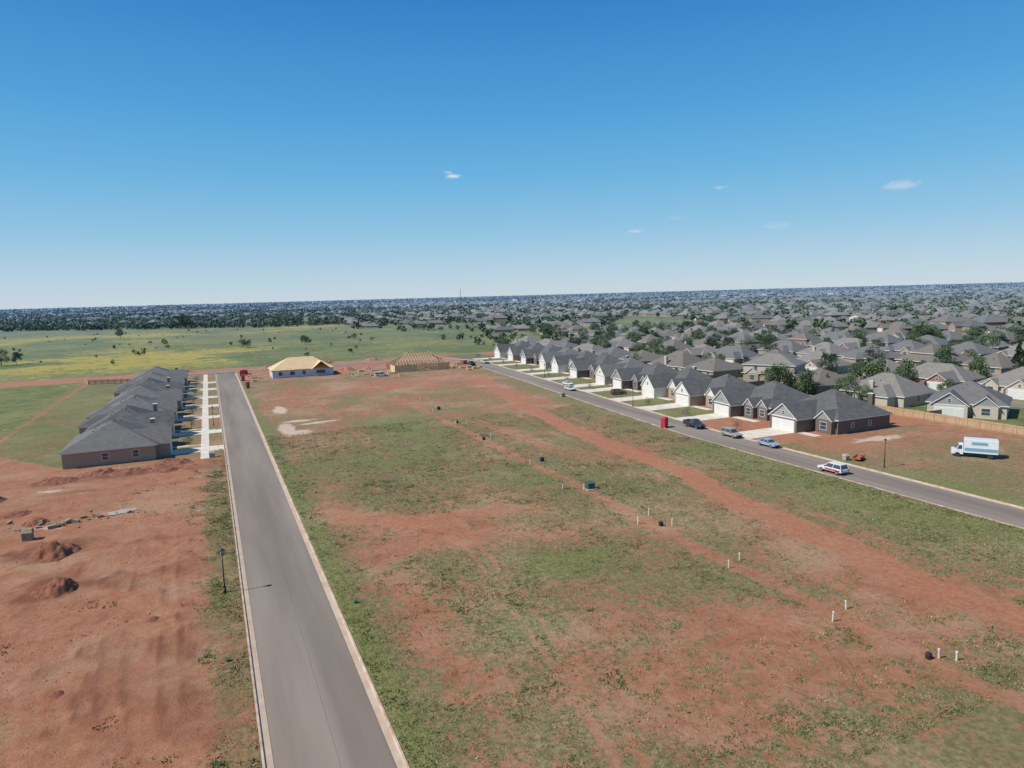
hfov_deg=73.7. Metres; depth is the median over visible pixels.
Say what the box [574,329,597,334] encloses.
roof
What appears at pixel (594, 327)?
deciduous tree
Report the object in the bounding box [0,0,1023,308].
sky
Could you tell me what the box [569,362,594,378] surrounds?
walls
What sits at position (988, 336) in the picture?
deciduous tree
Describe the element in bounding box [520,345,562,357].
roof
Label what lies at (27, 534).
utility cabinet
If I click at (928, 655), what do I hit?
utility pedestal
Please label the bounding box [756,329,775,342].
deciduous tree
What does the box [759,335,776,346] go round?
deciduous tree
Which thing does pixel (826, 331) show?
roof
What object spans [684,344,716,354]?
roof
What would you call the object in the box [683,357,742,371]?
roof
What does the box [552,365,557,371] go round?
garage door
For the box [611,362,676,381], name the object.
roof
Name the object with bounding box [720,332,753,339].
roof
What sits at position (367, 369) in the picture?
dirt pile
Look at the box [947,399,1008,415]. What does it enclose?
windows
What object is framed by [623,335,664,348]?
roof
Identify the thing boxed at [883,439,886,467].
street lamp
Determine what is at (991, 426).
wooden fence
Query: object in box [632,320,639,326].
deciduous tree
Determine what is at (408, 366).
house framing
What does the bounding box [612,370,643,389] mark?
walls
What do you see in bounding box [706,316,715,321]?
deciduous tree
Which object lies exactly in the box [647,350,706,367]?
roof
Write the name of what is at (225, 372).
street junction pavement
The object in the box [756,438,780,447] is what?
parked sedan
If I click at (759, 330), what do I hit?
roof
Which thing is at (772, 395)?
roof
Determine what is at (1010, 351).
roof
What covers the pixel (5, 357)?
deciduous tree
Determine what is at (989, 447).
box truck
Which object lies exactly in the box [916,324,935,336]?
deciduous tree
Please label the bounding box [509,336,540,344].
roof
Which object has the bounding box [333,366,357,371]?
dirt pile
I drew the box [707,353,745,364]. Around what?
walls
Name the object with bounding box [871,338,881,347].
deciduous tree
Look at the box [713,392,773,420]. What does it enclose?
walls
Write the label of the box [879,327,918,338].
roof
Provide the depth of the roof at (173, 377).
232.99 m
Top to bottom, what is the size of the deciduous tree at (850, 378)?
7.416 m
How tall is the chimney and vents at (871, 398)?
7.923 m
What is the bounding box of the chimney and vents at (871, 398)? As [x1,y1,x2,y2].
[821,387,875,405]
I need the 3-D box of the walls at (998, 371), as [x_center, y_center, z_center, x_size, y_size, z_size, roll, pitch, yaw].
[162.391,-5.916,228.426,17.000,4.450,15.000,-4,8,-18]
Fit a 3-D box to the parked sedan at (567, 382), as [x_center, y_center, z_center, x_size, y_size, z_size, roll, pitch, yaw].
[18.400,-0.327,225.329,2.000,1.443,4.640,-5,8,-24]
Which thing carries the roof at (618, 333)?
on the walls
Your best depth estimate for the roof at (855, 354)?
261.71 m
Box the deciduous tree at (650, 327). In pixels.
[643,324,653,334]
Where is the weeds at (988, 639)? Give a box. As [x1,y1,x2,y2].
[180,405,1023,767]
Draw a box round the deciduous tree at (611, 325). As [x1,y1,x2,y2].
[605,322,617,330]
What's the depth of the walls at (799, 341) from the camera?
326.26 m
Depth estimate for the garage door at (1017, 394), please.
174.89 m
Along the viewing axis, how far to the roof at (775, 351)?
262.81 m
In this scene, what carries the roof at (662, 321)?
on the walls
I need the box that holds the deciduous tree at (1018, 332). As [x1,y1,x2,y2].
[1014,326,1023,342]
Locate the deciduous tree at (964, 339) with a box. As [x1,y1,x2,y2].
[961,335,970,342]
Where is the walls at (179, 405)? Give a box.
[177,401,181,409]
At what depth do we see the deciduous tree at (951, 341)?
298.81 m
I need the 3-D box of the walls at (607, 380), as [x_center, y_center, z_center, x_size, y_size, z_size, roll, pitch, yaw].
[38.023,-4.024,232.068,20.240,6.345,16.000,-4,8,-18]
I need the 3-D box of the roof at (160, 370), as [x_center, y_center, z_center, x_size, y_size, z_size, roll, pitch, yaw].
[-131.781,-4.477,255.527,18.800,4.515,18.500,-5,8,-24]
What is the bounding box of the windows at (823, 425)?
[782,410,871,429]
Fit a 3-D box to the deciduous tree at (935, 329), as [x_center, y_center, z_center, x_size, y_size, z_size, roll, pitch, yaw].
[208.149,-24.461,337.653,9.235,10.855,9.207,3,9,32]
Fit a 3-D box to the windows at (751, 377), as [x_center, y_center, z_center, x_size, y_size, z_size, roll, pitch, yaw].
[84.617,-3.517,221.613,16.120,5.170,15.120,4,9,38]
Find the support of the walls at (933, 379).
on the ground
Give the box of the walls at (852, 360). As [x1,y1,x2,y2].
[837,356,895,362]
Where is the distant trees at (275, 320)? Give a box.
[0,291,1023,363]
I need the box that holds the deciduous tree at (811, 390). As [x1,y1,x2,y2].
[797,377,813,392]
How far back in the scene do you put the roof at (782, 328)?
430.39 m
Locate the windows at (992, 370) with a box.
[969,368,994,372]
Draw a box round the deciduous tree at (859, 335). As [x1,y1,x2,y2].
[853,333,867,341]
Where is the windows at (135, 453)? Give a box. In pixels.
[101,449,138,460]
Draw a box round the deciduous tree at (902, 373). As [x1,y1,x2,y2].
[894,368,911,379]
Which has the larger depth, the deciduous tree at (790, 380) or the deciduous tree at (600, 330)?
the deciduous tree at (600, 330)
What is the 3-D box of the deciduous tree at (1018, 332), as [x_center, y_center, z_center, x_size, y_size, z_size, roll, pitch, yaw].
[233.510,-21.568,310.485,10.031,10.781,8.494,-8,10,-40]
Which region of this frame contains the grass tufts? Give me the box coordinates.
[184,405,1023,767]
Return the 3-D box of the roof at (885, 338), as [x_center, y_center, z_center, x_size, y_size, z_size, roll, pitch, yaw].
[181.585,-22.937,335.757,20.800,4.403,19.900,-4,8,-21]
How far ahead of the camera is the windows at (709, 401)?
175.46 m
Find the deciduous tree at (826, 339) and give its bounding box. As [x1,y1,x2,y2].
[823,337,833,342]
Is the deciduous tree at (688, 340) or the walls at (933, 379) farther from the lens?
the deciduous tree at (688, 340)
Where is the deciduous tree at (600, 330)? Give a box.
[595,328,605,335]
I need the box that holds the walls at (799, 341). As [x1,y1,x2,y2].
[790,339,810,347]
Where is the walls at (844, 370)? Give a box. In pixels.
[805,361,851,373]
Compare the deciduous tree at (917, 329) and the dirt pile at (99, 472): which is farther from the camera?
the deciduous tree at (917, 329)
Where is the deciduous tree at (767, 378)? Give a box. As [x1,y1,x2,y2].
[760,369,783,382]
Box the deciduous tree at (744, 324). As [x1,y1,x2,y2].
[741,321,751,331]
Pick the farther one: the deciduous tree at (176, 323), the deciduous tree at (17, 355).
the deciduous tree at (176, 323)
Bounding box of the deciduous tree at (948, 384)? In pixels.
[936,378,955,390]
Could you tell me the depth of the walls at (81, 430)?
154.14 m
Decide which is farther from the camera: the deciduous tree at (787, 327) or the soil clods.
the deciduous tree at (787, 327)
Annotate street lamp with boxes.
[219,548,226,592]
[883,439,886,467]
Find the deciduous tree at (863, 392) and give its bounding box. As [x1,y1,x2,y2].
[852,383,875,400]
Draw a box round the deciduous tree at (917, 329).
[912,324,931,335]
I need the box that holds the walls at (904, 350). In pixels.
[893,348,909,354]
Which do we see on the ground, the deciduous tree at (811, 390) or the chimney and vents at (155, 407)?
the deciduous tree at (811, 390)
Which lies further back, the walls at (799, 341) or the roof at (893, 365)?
the walls at (799, 341)
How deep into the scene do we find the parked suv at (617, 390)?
200.96 m
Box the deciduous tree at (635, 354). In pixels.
[624,351,640,359]
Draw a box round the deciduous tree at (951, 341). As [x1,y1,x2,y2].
[947,339,961,346]
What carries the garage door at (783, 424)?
attached to the walls at (844, 427)
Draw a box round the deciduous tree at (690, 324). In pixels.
[685,321,694,326]
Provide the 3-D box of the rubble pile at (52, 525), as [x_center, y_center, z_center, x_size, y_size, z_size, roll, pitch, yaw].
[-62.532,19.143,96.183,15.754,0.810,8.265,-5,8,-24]
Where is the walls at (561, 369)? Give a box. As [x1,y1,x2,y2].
[551,358,570,372]
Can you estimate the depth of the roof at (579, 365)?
246.09 m
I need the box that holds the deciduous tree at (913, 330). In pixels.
[906,326,923,338]
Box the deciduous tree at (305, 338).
[300,335,308,342]
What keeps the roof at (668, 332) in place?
on the walls
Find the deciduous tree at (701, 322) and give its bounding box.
[696,321,706,326]
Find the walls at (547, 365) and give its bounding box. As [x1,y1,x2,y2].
[539,355,551,368]
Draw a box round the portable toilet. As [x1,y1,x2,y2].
[661,417,667,427]
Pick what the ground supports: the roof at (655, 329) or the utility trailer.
the utility trailer
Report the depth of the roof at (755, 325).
450.88 m
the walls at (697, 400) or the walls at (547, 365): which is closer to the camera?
the walls at (697, 400)
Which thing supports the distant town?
on the ground
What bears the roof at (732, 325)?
on the walls
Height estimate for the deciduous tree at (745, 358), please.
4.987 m
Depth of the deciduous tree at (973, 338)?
291.52 m
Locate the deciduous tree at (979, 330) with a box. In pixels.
[969,326,983,335]
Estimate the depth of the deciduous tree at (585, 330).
437.94 m
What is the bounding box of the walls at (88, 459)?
[61,443,170,468]
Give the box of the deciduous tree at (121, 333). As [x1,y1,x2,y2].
[115,328,123,337]
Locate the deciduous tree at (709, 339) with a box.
[704,336,716,346]
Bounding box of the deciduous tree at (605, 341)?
[597,338,609,347]
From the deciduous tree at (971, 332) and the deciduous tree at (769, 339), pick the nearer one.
the deciduous tree at (769, 339)
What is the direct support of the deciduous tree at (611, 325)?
on the ground
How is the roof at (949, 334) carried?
on the walls
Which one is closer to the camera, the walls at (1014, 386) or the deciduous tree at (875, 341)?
the walls at (1014, 386)
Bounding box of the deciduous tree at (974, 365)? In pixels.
[967,355,991,378]
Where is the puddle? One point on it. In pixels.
(118, 512)
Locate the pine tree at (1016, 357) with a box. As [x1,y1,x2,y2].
[1009,342,1023,370]
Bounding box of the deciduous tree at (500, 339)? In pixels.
[496,335,507,344]
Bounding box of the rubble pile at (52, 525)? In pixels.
[5,509,131,530]
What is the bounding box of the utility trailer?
[853,454,864,460]
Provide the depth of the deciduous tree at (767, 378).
200.51 m
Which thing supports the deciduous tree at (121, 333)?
on the ground
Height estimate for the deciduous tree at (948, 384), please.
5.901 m
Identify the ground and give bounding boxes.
[0,282,1023,767]
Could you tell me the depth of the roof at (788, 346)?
297.17 m
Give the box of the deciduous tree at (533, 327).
[529,325,537,334]
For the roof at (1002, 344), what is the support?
on the walls
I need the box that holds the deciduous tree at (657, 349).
[645,337,664,353]
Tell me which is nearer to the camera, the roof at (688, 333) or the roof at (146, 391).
the roof at (146, 391)
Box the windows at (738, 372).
[699,370,739,374]
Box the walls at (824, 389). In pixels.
[785,382,847,394]
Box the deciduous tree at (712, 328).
[706,325,716,331]
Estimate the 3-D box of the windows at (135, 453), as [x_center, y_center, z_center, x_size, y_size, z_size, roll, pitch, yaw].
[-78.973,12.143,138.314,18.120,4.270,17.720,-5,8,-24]
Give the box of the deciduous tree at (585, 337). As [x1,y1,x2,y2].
[573,332,588,344]
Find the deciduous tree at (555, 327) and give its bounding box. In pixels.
[549,324,560,334]
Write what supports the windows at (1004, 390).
attached to the walls at (1014, 386)
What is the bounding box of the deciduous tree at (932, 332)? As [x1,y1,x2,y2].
[922,330,935,335]
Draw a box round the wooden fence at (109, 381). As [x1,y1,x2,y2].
[84,379,130,384]
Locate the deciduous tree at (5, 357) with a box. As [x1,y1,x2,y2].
[0,348,9,365]
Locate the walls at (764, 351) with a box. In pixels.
[758,350,796,354]
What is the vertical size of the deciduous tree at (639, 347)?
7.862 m
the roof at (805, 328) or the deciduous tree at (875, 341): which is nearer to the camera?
the deciduous tree at (875, 341)
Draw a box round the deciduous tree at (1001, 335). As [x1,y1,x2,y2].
[991,329,1007,340]
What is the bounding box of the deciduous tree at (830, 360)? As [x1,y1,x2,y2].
[816,352,839,371]
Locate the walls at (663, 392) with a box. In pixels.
[642,377,674,398]
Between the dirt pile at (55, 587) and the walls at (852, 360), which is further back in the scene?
the walls at (852, 360)
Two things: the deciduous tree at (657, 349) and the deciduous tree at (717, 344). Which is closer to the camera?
the deciduous tree at (657, 349)
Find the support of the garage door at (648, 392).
attached to the walls at (663, 392)
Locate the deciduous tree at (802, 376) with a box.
[793,368,818,393]
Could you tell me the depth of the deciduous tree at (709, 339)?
322.42 m
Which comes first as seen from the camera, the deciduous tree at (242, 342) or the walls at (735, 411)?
the walls at (735, 411)
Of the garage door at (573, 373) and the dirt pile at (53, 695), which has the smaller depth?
the dirt pile at (53, 695)
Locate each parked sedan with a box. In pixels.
[562,381,572,385]
[564,385,575,390]
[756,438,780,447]
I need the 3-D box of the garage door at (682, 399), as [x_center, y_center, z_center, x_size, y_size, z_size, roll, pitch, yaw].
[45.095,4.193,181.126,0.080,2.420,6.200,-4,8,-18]
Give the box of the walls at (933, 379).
[907,374,983,385]
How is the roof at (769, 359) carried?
on the walls at (759, 377)
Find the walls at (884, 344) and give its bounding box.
[872,343,894,346]
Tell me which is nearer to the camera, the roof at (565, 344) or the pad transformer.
the pad transformer
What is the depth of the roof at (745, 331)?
407.52 m
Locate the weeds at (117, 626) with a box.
[0,465,193,767]
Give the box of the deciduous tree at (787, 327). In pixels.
[785,324,794,331]
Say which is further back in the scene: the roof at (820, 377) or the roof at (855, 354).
the roof at (855, 354)
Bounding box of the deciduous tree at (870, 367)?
[855,357,890,379]
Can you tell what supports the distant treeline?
on the ground
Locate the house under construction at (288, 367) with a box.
[268,356,333,378]
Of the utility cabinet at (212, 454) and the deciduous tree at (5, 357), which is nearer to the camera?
the utility cabinet at (212, 454)
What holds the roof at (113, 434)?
on the walls at (88, 459)
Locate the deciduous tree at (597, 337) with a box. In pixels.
[594,334,604,344]
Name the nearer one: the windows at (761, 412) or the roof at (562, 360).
the windows at (761, 412)
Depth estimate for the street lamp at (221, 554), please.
70.80 m
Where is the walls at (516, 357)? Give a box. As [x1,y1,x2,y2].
[507,349,520,360]
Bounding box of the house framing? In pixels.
[386,351,448,372]
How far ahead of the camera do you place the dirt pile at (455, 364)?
298.29 m
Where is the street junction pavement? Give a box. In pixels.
[216,371,234,373]
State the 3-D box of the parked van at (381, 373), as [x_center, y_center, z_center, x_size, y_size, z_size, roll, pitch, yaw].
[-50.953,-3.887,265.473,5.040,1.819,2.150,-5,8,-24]
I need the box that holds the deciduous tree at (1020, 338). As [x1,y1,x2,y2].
[1015,333,1023,341]
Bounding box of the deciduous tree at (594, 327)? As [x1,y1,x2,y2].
[588,324,598,329]
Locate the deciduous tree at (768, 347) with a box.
[764,342,781,350]
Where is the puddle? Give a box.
[107,508,137,514]
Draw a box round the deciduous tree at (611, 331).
[604,328,615,338]
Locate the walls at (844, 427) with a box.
[770,405,889,434]
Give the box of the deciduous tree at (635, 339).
[630,333,642,342]
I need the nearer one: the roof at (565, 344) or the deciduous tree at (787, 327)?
the roof at (565, 344)
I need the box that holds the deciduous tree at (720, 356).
[715,354,725,360]
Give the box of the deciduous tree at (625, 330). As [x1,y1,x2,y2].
[619,325,628,332]
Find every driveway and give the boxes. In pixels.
[172,374,223,458]
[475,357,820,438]
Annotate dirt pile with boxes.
[0,496,7,502]
[0,510,31,519]
[21,517,49,526]
[25,541,81,562]
[29,476,79,486]
[29,577,78,598]
[48,690,63,699]
[76,467,116,478]
[106,467,153,476]
[144,616,158,622]
[150,458,195,467]
[150,466,183,472]
[245,376,256,379]
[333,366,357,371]
[361,357,384,361]
[361,367,372,370]
[390,373,407,376]
[449,362,461,365]
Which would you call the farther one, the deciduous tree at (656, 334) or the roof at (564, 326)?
the roof at (564, 326)
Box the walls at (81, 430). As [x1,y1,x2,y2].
[79,426,173,437]
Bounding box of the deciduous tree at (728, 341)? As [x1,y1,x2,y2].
[720,336,735,346]
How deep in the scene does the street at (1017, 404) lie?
167.46 m
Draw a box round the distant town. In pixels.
[6,285,1023,320]
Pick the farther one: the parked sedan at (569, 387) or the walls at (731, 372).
the walls at (731, 372)
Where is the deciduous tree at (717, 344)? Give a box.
[704,334,719,348]
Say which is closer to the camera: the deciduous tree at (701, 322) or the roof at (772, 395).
the roof at (772, 395)
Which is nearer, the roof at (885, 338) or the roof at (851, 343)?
the roof at (851, 343)
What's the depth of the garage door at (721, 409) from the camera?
164.22 m
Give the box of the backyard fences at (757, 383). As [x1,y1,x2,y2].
[677,346,1023,427]
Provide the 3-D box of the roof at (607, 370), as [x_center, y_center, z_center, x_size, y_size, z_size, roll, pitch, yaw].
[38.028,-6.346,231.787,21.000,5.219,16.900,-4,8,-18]
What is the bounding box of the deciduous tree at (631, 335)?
[625,332,637,341]
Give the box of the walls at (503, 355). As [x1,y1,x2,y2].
[494,346,507,357]
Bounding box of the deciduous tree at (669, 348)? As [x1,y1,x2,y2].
[666,345,675,352]
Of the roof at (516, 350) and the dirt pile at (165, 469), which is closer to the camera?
the dirt pile at (165, 469)
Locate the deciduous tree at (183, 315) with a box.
[178,313,193,326]
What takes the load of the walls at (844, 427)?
on the ground
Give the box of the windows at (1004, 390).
[987,384,1020,393]
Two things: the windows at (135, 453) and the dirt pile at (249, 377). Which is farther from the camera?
the dirt pile at (249, 377)
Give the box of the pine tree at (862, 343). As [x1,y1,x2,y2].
[859,336,866,346]
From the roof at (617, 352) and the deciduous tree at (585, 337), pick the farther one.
the deciduous tree at (585, 337)
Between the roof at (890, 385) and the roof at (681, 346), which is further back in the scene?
the roof at (681, 346)
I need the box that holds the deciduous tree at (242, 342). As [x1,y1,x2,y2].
[237,339,246,346]
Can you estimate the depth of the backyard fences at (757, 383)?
209.50 m
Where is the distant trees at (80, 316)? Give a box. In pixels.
[0,285,1023,326]
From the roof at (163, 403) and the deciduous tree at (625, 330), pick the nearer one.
the roof at (163, 403)
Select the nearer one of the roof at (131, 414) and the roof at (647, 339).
the roof at (131, 414)
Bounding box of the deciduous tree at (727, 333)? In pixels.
[721,330,729,335]
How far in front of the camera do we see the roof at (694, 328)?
451.86 m
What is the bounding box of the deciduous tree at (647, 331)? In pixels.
[639,327,650,333]
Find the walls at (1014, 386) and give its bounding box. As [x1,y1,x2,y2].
[983,380,1023,394]
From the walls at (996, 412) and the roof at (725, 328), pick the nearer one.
the walls at (996, 412)
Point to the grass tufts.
(822, 475)
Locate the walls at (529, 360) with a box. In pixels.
[521,352,539,363]
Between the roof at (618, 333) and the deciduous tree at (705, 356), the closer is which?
the deciduous tree at (705, 356)
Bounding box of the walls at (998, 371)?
[958,365,1011,374]
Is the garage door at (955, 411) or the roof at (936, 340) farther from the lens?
the roof at (936, 340)
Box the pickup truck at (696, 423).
[683,418,705,428]
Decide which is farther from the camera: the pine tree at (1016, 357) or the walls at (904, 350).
the walls at (904, 350)
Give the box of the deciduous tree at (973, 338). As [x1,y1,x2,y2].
[967,335,979,342]
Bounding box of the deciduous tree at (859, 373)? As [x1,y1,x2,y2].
[843,362,866,378]
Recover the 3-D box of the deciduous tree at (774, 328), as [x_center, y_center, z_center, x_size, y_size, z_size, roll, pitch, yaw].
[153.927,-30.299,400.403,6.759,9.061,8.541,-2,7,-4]
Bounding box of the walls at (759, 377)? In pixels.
[743,364,804,381]
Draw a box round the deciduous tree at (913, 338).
[905,334,919,341]
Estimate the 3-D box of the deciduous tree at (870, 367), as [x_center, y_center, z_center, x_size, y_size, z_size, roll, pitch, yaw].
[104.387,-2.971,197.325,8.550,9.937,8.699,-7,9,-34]
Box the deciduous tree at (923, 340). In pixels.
[916,338,930,344]
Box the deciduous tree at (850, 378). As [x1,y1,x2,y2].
[832,373,857,395]
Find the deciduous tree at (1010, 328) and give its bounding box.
[1007,324,1019,332]
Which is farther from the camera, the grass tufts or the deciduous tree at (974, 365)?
the deciduous tree at (974, 365)
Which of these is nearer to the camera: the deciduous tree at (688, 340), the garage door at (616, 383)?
the garage door at (616, 383)
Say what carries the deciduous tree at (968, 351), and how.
on the ground
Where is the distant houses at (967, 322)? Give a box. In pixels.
[0,292,1023,334]
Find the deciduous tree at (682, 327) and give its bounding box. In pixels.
[676,324,684,332]
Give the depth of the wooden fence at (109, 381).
264.23 m
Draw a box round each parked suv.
[610,388,626,394]
[817,461,848,474]
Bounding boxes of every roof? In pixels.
[58,419,172,454]
[77,405,175,432]
[85,394,177,418]
[105,385,182,406]
[112,377,183,393]
[117,372,184,388]
[131,366,187,379]
[494,340,530,352]
[507,343,545,354]
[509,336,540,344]
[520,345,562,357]
[534,338,564,346]
[538,347,579,362]
[550,350,599,365]
[554,324,571,332]
[555,341,578,348]
[562,324,590,333]
[562,334,591,340]
[568,354,621,370]
[572,343,606,352]
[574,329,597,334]
[581,337,608,343]
[594,357,647,376]
[595,346,634,357]
[603,330,623,337]
[605,337,633,346]
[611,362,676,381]
[614,324,627,330]
[618,329,648,337]
[618,350,664,361]
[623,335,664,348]
[640,367,713,388]
[644,327,662,333]
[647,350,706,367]
[652,320,672,326]
[656,329,679,336]
[658,339,692,352]
[670,330,697,337]
[672,325,690,330]
[673,374,756,396]
[674,336,698,341]
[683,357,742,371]
[684,325,707,331]
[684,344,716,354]
[690,331,726,338]
[693,337,725,345]
[705,327,731,332]
[706,346,758,358]
[708,321,725,326]
[711,381,810,409]
[719,335,763,348]
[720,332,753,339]
[722,323,741,328]
[729,329,752,333]
[735,321,765,330]
[741,353,806,375]
[748,349,799,359]
[749,328,780,335]
[757,340,807,351]
[765,332,789,340]
[768,325,786,331]
[768,389,892,421]
[781,324,818,332]
[783,331,817,336]
[785,368,862,385]
[786,332,823,345]
[796,342,849,354]
[796,351,851,367]
[813,327,840,334]
[819,331,857,340]
[833,337,878,349]
[837,346,902,358]
[839,372,937,397]
[840,326,873,335]
[850,358,901,372]
[865,333,903,342]
[878,340,927,351]
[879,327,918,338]
[895,344,972,362]
[911,362,986,383]
[916,335,955,345]
[925,381,1012,407]
[942,330,968,339]
[950,342,999,354]
[956,353,1017,368]
[976,367,1023,388]
[978,338,1010,347]
[979,329,1017,342]
[995,344,1023,356]
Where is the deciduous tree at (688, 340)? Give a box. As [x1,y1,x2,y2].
[680,337,693,346]
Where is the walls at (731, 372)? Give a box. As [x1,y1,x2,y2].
[697,369,742,376]
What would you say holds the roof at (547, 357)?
on the walls at (547, 365)
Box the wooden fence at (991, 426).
[875,404,1023,435]
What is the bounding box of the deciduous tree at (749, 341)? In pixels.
[738,337,756,350]
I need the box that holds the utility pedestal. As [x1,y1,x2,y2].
[925,651,932,659]
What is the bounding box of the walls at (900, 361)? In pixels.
[896,353,962,364]
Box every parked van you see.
[374,371,387,375]
[720,426,742,437]
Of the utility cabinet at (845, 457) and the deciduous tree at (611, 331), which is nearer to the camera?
the utility cabinet at (845, 457)
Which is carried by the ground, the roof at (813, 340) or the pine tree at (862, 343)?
the pine tree at (862, 343)
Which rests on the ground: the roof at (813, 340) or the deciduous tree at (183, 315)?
the deciduous tree at (183, 315)
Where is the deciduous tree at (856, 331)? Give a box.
[852,328,867,336]
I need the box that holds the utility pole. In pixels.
[852,366,857,396]
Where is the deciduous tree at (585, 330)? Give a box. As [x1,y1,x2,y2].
[577,327,588,333]
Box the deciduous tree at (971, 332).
[966,329,980,340]
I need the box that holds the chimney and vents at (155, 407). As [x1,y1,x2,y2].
[110,403,157,414]
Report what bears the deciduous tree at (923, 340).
on the ground
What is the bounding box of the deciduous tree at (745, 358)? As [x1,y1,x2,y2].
[740,356,751,362]
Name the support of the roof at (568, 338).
on the walls
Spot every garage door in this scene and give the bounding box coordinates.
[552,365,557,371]
[570,370,576,377]
[596,376,603,383]
[613,379,620,388]
[643,387,652,397]
[676,394,688,405]
[714,403,728,416]
[772,417,793,431]
[927,382,945,389]
[934,406,963,417]
[1008,389,1023,399]
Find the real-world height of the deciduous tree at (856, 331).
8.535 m
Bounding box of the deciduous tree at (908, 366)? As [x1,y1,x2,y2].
[895,358,919,382]
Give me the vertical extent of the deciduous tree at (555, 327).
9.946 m
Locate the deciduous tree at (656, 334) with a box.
[650,332,663,337]
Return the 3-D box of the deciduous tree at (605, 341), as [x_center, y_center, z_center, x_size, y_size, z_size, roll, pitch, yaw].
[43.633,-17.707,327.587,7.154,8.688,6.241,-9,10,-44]
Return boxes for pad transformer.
[584,480,597,490]
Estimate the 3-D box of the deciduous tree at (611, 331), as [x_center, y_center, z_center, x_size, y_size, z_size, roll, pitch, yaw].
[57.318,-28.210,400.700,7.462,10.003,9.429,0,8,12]
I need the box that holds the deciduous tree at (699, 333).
[692,331,706,338]
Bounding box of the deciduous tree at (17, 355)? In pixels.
[11,352,22,363]
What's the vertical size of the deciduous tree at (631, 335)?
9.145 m
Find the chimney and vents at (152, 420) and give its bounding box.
[92,418,154,431]
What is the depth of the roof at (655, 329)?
441.06 m
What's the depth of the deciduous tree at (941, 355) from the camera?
228.70 m
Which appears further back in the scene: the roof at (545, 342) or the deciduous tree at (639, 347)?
the roof at (545, 342)
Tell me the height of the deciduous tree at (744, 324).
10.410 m
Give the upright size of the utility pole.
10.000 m
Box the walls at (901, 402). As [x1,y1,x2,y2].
[840,390,932,407]
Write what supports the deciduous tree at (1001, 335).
on the ground
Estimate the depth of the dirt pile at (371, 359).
330.30 m
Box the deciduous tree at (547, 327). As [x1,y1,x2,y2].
[542,323,551,334]
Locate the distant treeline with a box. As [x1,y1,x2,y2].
[0,282,1023,312]
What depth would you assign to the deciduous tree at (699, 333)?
363.87 m
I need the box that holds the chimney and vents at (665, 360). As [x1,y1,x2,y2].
[664,354,681,364]
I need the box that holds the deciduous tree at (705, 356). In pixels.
[701,352,711,358]
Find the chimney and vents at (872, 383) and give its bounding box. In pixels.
[869,373,880,388]
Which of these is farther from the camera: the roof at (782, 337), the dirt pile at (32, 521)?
the roof at (782, 337)
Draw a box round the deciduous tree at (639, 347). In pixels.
[632,343,646,350]
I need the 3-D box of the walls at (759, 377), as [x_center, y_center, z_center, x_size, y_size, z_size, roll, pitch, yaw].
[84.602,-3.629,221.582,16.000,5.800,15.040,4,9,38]
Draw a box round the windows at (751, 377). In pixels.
[749,366,800,382]
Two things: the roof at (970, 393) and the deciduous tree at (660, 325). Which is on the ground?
the deciduous tree at (660, 325)
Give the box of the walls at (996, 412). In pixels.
[927,393,1009,419]
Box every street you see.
[188,358,1023,528]
[215,372,409,767]
[1010,401,1023,407]
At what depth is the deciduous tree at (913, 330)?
345.15 m
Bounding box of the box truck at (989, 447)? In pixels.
[951,437,998,458]
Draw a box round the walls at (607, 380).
[595,367,611,384]
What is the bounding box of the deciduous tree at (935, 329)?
[924,324,943,335]
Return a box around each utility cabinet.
[20,528,33,541]
[208,450,214,457]
[842,453,849,460]
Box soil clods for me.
[0,436,1020,767]
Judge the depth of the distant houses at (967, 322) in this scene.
696.12 m
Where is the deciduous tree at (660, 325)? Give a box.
[656,322,664,330]
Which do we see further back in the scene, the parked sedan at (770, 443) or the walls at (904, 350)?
the walls at (904, 350)
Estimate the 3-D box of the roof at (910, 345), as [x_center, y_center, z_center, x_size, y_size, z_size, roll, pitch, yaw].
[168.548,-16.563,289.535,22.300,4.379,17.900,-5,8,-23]
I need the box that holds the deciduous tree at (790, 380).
[770,361,800,386]
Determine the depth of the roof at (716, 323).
493.84 m
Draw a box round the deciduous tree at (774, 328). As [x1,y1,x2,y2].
[769,325,780,332]
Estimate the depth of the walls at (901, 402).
168.76 m
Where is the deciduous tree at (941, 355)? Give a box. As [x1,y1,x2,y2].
[930,344,955,364]
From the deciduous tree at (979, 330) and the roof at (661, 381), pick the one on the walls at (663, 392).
the roof at (661, 381)
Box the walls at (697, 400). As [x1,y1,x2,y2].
[674,383,713,407]
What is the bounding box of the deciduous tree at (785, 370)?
[765,362,793,381]
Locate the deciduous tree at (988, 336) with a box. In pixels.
[973,333,999,347]
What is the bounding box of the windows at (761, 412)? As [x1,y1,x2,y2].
[720,397,764,416]
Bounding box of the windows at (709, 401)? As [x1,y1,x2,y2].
[681,388,712,404]
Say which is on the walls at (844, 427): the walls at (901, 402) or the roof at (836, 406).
the roof at (836, 406)
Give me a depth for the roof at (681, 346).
313.36 m
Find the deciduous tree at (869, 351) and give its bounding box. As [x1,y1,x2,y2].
[863,345,888,361]
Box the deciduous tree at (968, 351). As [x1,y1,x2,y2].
[963,349,979,356]
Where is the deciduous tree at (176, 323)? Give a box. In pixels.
[172,315,184,328]

